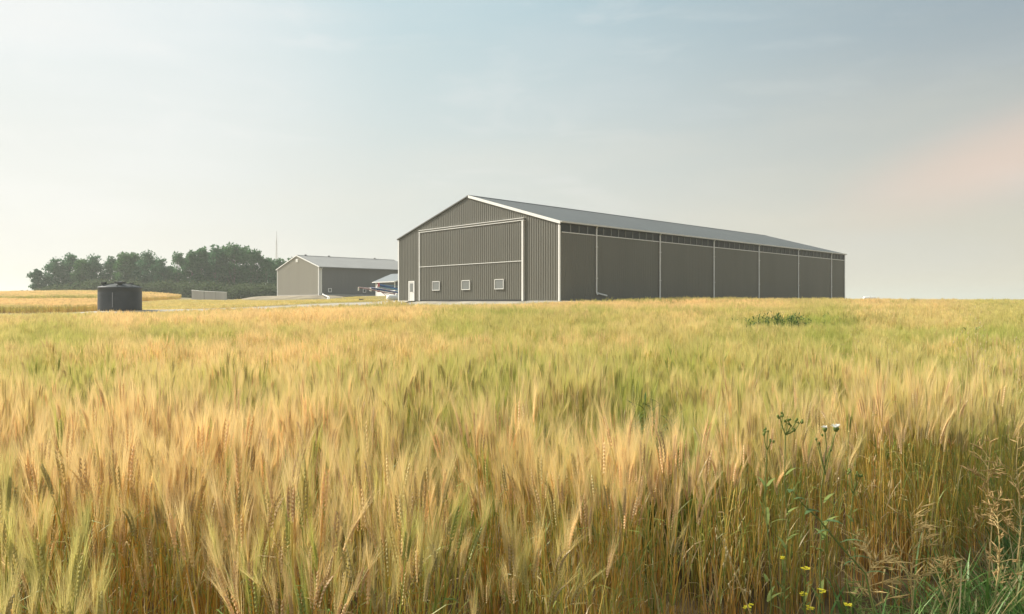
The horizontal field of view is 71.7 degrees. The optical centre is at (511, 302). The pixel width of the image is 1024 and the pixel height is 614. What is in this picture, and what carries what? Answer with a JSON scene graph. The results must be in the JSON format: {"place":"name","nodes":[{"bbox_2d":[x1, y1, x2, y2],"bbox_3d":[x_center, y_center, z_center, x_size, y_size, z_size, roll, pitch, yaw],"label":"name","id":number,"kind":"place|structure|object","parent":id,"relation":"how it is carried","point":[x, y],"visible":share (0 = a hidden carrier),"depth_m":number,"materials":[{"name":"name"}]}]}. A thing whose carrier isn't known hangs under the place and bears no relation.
{"place":"outdoors","nodes":[
{"label":"outdoors","id":0,"kind":"place"},
{"bbox_2d":[0,295,1023,613],"bbox_3d":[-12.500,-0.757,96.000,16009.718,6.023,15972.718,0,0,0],"label":"ground","id":1,"kind":"structure","parent":0,"point":[826,601],"depth_m":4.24,"materials":[{"name":"yellow plant"}]},
{"bbox_2d":[27,269,46,289],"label":"tree","id":2,"kind":"object","parent":1,"relation":"on","point":[36,275],"visible":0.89,"depth_m":184.95,"materials":[{"name":"green plant"}]},
{"bbox_2d":[40,256,69,285],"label":"tree","id":3,"kind":"object","parent":1,"relation":"on","point":[53,268],"visible":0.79,"depth_m":186.68,"materials":[{"name":"green plant"}]},
{"bbox_2d":[54,252,77,285],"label":"tree","id":4,"kind":"object","parent":1,"relation":"on","point":[67,263],"visible":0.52,"depth_m":188.14,"materials":[{"name":"green plant"}]},
{"bbox_2d":[70,258,92,283],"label":"tree","id":5,"kind":"object","parent":1,"relation":"on","point":[78,273],"visible":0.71,"depth_m":185.91,"materials":[{"name":"green plant"}]},
{"bbox_2d":[0,289,180,313],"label":"crop","id":6,"kind":"object","parent":1,"relation":"on","point":[34,301],"visible":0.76,"depth_m":95.59,"materials":[{"name":"yellow plant"}]},
{"bbox_2d":[81,253,109,281],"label":"tree","id":7,"kind":"object","parent":1,"relation":"on","point":[95,266],"visible":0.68,"depth_m":189.07,"materials":[{"name":"green plant"}]},
{"bbox_2d":[100,256,117,281],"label":"tree","id":8,"kind":"object","parent":1,"relation":"on","point":[110,261],"visible":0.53,"depth_m":191.15,"materials":[{"name":"green plant"}]},
{"bbox_2d":[97,281,141,310],"bbox_3d":[-35.149,-0.398,63.492,3.606,2.920,3.569,0,0,0],"label":"water tank","id":9,"kind":"object","parent":1,"relation":"on","point":[119,295],"visible":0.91,"depth_m":62.11,"materials":[{"name":"plastic"}]},
{"bbox_2d":[112,251,135,281],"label":"tree","id":10,"kind":"object","parent":1,"relation":"on","point":[121,268],"visible":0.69,"depth_m":188.60,"materials":[{"name":"green plant"}]},
{"bbox_2d":[126,252,144,279],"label":"tree","id":11,"kind":"object","parent":1,"relation":"on","point":[135,256],"visible":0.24,"depth_m":192.33,"materials":[{"name":"green plant"}]},
{"bbox_2d":[128,250,158,283],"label":"tree","id":12,"kind":"object","parent":1,"relation":"on","point":[146,261],"visible":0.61,"depth_m":188.25,"materials":[{"name":"green plant"}]},
{"bbox_2d":[21,277,276,298],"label":"undergrowth","id":13,"kind":"object","parent":1,"relation":"on","point":[184,289],"visible":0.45,"depth_m":175.44,"materials":[{"name":"green plant"}]},
{"bbox_2d":[146,256,173,284],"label":"tree","id":14,"kind":"object","parent":1,"relation":"on","point":[161,268],"visible":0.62,"depth_m":186.90,"materials":[{"name":"green plant"}]},
{"bbox_2d":[167,251,185,284],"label":"tree","id":15,"kind":"object","parent":1,"relation":"on","point":[178,258],"visible":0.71,"depth_m":187.21,"materials":[{"name":"green plant"}]},
{"bbox_2d":[180,250,202,285],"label":"tree","id":16,"kind":"object","parent":1,"relation":"on","point":[190,256],"visible":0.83,"depth_m":185.89,"materials":[{"name":"green plant"}]},
{"bbox_2d":[188,246,218,283],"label":"tree","id":17,"kind":"object","parent":1,"relation":"on","point":[202,257],"visible":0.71,"depth_m":187.49,"materials":[{"name":"green plant"}]},
{"bbox_2d":[192,290,226,299],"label":"windbreak fence","id":18,"kind":"object","parent":1,"relation":"on","point":[205,295],"visible":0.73,"depth_m":148.03,"materials":[{"name":"white paint"}]},
{"bbox_2d":[202,244,228,285],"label":"tree","id":19,"kind":"object","parent":1,"relation":"on","point":[214,256],"visible":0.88,"depth_m":186.88,"materials":[{"name":"green plant"}]},
{"bbox_2d":[216,245,236,284],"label":"tree","id":20,"kind":"object","parent":1,"relation":"on","point":[223,246],"visible":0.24,"depth_m":189.37,"materials":[{"name":"green plant"}]},
{"bbox_2d":[218,241,247,285],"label":"tree","id":21,"kind":"object","parent":1,"relation":"on","point":[232,250],"visible":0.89,"depth_m":186.73,"materials":[{"name":"green plant"}]},
{"bbox_2d":[75,301,407,312],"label":"gravel drive","id":22,"kind":"structure","parent":1,"relation":"on","point":[334,304],"depth_m":75.83,"materials":[{"name":"beige gravel"}]},
{"bbox_2d":[231,245,253,284],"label":"tree","id":23,"kind":"object","parent":1,"relation":"on","point":[245,248],"visible":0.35,"depth_m":188.98,"materials":[{"name":"green plant"}]},
{"bbox_2d":[238,248,260,285],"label":"tree","id":24,"kind":"object","parent":1,"relation":"on","point":[251,258],"visible":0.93,"depth_m":186.14,"materials":[{"name":"green plant"}]},
{"bbox_2d":[248,248,264,284],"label":"tree","id":25,"kind":"object","parent":1,"relation":"on","point":[260,259],"visible":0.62,"depth_m":188.11,"materials":[{"name":"green plant"}]},
{"bbox_2d":[142,296,386,309],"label":"rough grass","id":26,"kind":"structure","parent":1,"relation":"on","point":[163,304],"depth_m":98.79,"materials":[{"name":"yellow plant"}]},
{"bbox_2d":[257,257,276,285],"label":"tree","id":27,"kind":"object","parent":1,"relation":"on","point":[266,266],"visible":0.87,"depth_m":187.43,"materials":[{"name":"green plant"}]},
{"bbox_2d":[265,259,277,284],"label":"tree","id":28,"kind":"object","parent":1,"relation":"on","point":[274,260],"visible":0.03,"depth_m":195.82,"materials":[{"name":"green plant"}]},
{"bbox_2d":[269,258,285,285],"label":"tree","id":29,"kind":"object","parent":1,"relation":"on","point":[279,262],"visible":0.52,"depth_m":189.20,"materials":[{"name":"green plant"}]},
{"bbox_2d":[276,254,397,295],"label":"equipment shed","id":30,"kind":"structure","parent":1,"relation":"on","point":[298,275],"depth_m":140.99,"materials":[{"name":"grey metal"}]},
{"bbox_2d":[358,287,397,295],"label":"grain auger","id":31,"kind":"object","parent":1,"relation":"on","point":[384,293],"visible":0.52,"depth_m":104.75,"materials":[{"name":"red paint"}]},
{"bbox_2d":[370,287,397,292],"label":"grain auger","id":32,"kind":"object","parent":1,"relation":"on","point":[383,290],"visible":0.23,"depth_m":110.44,"materials":[{"name":"blue paint"}]},
{"bbox_2d":[372,274,397,295],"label":"shed","id":33,"kind":"structure","parent":1,"relation":"on","point":[390,279],"depth_m":124.41,"materials":[{"name":"metal"}]},
{"bbox_2d":[377,283,397,291],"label":"grain auger","id":34,"kind":"object","parent":1,"relation":"on","point":[381,285],"visible":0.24,"depth_m":113.83,"materials":[{"name":"blue paint"}]},
{"bbox_2d":[386,293,397,300],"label":"fuel tank","id":35,"kind":"object","parent":1,"relation":"on","point":[393,297],"visible":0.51,"depth_m":96.15,"materials":[{"name":"white metal"}]},
{"bbox_2d":[397,195,846,300],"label":"machine shed","id":36,"kind":"structure","parent":1,"relation":"on","point":[472,248],"depth_m":73.39,"materials":[{"name":"grey metal"}]},
{"bbox_2d":[408,281,414,300],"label":"entry door","id":37,"kind":"structure","parent":36,"relation":"in","point":[411,284],"depth_m":79.33,"materials":[{"name":"white paint"}]},
{"bbox_2d":[420,221,521,300],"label":"bifold door","id":38,"kind":"structure","parent":36,"relation":"in","point":[477,263],"depth_m":71.42,"materials":[{"name":"beige metal"}]},
{"bbox_2d":[561,223,594,234],"bbox_3d":[6.122,-6.674,64.927,4.716,0.768,0.100,0,0,-43],"label":"clerestory window","id":39,"kind":"structure","parent":36,"relation":"in","point":[572,228],"depth_m":64.80,"materials":[{"name":"grey glass"}]},
{"bbox_2d":[595,227,658,240],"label":"clerestory window","id":40,"kind":"structure","parent":36,"relation":"in","point":[600,231],"depth_m":69.81,"materials":[{"name":"grey glass"}]},
{"bbox_2d":[659,234,712,246],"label":"clerestory window","id":41,"kind":"structure","parent":36,"relation":"in","point":[664,238],"depth_m":77.14,"materials":[{"name":"grey glass"}]},
{"bbox_2d":[713,240,757,250],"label":"clerestory window","id":42,"kind":"structure","parent":36,"relation":"in","point":[721,244],"depth_m":84.35,"materials":[{"name":"grey glass"}]},
{"bbox_2d":[758,245,796,254],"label":"clerestory window","id":43,"kind":"structure","parent":36,"relation":"in","point":[762,248],"depth_m":91.70,"materials":[{"name":"grey glass"}]},
{"bbox_2d":[797,250,830,258],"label":"clerestory window","id":44,"kind":"structure","parent":36,"relation":"in","point":[801,253],"depth_m":99.34,"materials":[{"name":"grey glass"}]},
{"bbox_2d":[832,254,843,259],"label":"clerestory window","id":45,"kind":"structure","parent":36,"relation":"in","point":[834,256],"depth_m":104.75,"materials":[{"name":"grey glass"}]},
{"bbox_2d":[582,392,685,583],"bbox_3d":[0.746,1.102,4.253,0.774,1.097,0.657,0,0,0],"label":"weed clump","id":46,"kind":"object","parent":1,"relation":"on","point":[655,506],"visible":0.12,"depth_m":4.24,"materials":[{"name":"plant"}]},
{"bbox_2d":[715,525,750,613],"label":"wild oat","id":47,"kind":"object","parent":1,"relation":"on","point":[729,556],"visible":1,"depth_m":2.50,"materials":[{"name":"plant"}]},
{"bbox_2d":[743,603,753,613],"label":"yellow flower","id":48,"kind":"object","parent":1,"relation":"on","point":[749,605],"visible":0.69,"depth_m":2.88,"materials":[{"name":"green plant"}]},
{"bbox_2d":[746,319,764,327],"bbox_3d":[7.216,0.985,21.279,0.855,1.045,1.040,0,0,0],"label":"weed clump","id":49,"kind":"object","parent":1,"relation":"on","point":[758,322],"visible":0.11,"depth_m":21.08,"materials":[{"name":"green plant"}]},
{"bbox_2d":[758,427,783,613],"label":"budding weed","id":50,"kind":"object","parent":1,"relation":"on","point":[769,596],"visible":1,"depth_m":2.74,"materials":[{"name":"green plant"}]},
{"bbox_2d":[769,554,792,613],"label":"yellow flower","id":51,"kind":"object","parent":1,"relation":"on","point":[782,586],"visible":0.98,"depth_m":3.21,"materials":[{"name":"green plant"}]},
{"bbox_2d":[732,312,830,329],"bbox_3d":[8.450,0.863,21.734,3.366,1.264,3.205,0,0,0],"label":"weed clump","id":52,"kind":"object","parent":1,"relation":"on","point":[781,319],"visible":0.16,"depth_m":21.85,"materials":[{"name":"green plant"}]},
{"bbox_2d":[773,412,803,613],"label":"budding weed","id":53,"kind":"object","parent":1,"relation":"on","point":[790,470],"visible":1,"depth_m":2.88,"materials":[{"name":"green plant"}]},
{"bbox_2d":[781,312,809,327],"bbox_3d":[8.964,0.900,22.583,1.878,1.172,1.690,0,0,0],"label":"weed clump","id":54,"kind":"object","parent":1,"relation":"on","point":[797,319],"visible":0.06,"depth_m":22.71,"materials":[{"name":"green plant"}]},
{"bbox_2d":[800,566,811,613],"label":"yellow flower","id":55,"kind":"object","parent":1,"relation":"on","point":[805,594],"visible":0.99,"depth_m":2.94,"materials":[{"name":"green plant"}]},
{"bbox_2d":[806,588,825,613],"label":"yellow flower","id":56,"kind":"object","parent":1,"relation":"on","point":[813,608],"visible":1,"depth_m":2.92,"materials":[{"name":"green plant"}]},
{"bbox_2d":[810,424,839,613],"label":"flowering weed","id":57,"kind":"object","parent":1,"relation":"on","point":[835,429],"visible":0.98,"depth_m":3.05,"materials":[{"name":"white plant"}]},
{"bbox_2d":[787,489,888,613],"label":"leaning weed","id":58,"kind":"object","parent":1,"relation":"on","point":[845,551],"visible":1,"depth_m":2.92,"materials":[{"name":"green plant"}]},
{"bbox_2d":[839,329,859,358],"bbox_3d":[4.306,0.989,8.997,0.300,1.289,0.280,0,0,31],"label":"wild oat","id":59,"kind":"object","parent":1,"relation":"on","point":[851,345],"visible":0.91,"depth_m":9.00,"materials":[{"name":"plant"}]},
{"bbox_2d":[843,468,865,613],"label":"budding weed","id":60,"kind":"object","parent":1,"relation":"on","point":[850,518],"visible":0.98,"depth_m":3.18,"materials":[{"name":"green plant"}]},
{"bbox_2d":[828,527,924,609],"bbox_3d":[1.657,1.331,3.212,0.353,0.640,0.334,0,0,0],"label":"dry weed","id":61,"kind":"object","parent":1,"relation":"on","point":[863,548],"visible":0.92,"depth_m":3.20,"materials":[{"name":"plant"}]},
{"bbox_2d":[787,456,1023,613],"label":"verge grass","id":62,"kind":"structure","parent":1,"relation":"on","point":[966,605],"depth_m":3.54,"materials":[{"name":"green plant"}]},
{"bbox_2d":[881,501,953,613],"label":"dry weed","id":63,"kind":"object","parent":1,"relation":"on","point":[928,527],"visible":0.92,"depth_m":3.41,"materials":[{"name":"plant"}]},
{"bbox_2d":[926,553,967,612],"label":"dry weed","id":64,"kind":"object","parent":1,"relation":"on","point":[941,565],"visible":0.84,"depth_m":3.50,"materials":[{"name":"plant"}]},
{"bbox_2d":[947,333,963,476],"bbox_3d":[3.701,0.948,5.890,0.136,1.395,0.146,0,0,-35],"label":"wild oat","id":65,"kind":"object","parent":1,"relation":"on","point":[960,357],"visible":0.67,"depth_m":5.90,"materials":[{"name":"plant"}]},
{"bbox_2d":[958,327,975,399],"bbox_3d":[3.608,0.914,5.606,0.137,1.462,0.121,0,0,0],"label":"wild oat","id":66,"kind":"object","parent":1,"relation":"on","point":[968,356],"visible":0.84,"depth_m":5.60,"materials":[{"name":"plant"}]},
{"bbox_2d":[967,305,985,390],"bbox_3d":[3.682,0.833,5.594,0.104,1.626,0.120,0,0,-24],"label":"wild oat","id":67,"kind":"object","parent":1,"relation":"on","point":[977,343],"visible":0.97,"depth_m":5.60,"materials":[{"name":"plant"}]},
{"bbox_2d":[954,435,1007,584],"bbox_3d":[2.482,1.171,3.755,0.234,0.957,0.247,0,0,41],"label":"dry weed","id":68,"kind":"object","parent":1,"relation":"on","point":[975,472],"visible":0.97,"depth_m":3.76,"materials":[{"name":"plant"}]},
{"bbox_2d":[976,333,994,396],"bbox_3d":[3.790,0.948,5.702,0.132,1.395,0.119,0,0,0],"label":"wild oat","id":69,"kind":"object","parent":1,"relation":"on","point":[984,359],"visible":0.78,"depth_m":5.70,"materials":[{"name":"plant"}]},
{"bbox_2d":[980,428,1023,593],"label":"dry weed","id":70,"kind":"object","parent":1,"relation":"on","point":[1009,522],"visible":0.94,"depth_m":3.66,"materials":[{"name":"plant"}]},
{"bbox_2d":[981,486,1023,607],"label":"dry weed","id":71,"kind":"object","parent":1,"relation":"on","point":[998,562],"visible":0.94,"depth_m":3.46,"materials":[{"name":"plant"}]},
{"bbox_2d":[1006,335,1022,498],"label":"wild oat","id":72,"kind":"object","parent":1,"relation":"on","point":[1017,370],"visible":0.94,"depth_m":5.20,"materials":[{"name":"plant"}]},
{"bbox_2d":[0,0,1023,298],"label":"sky","id":73,"kind":"structure","parent":0,"point":[886,135],"materials":[{"name":"blue"}]}
]}

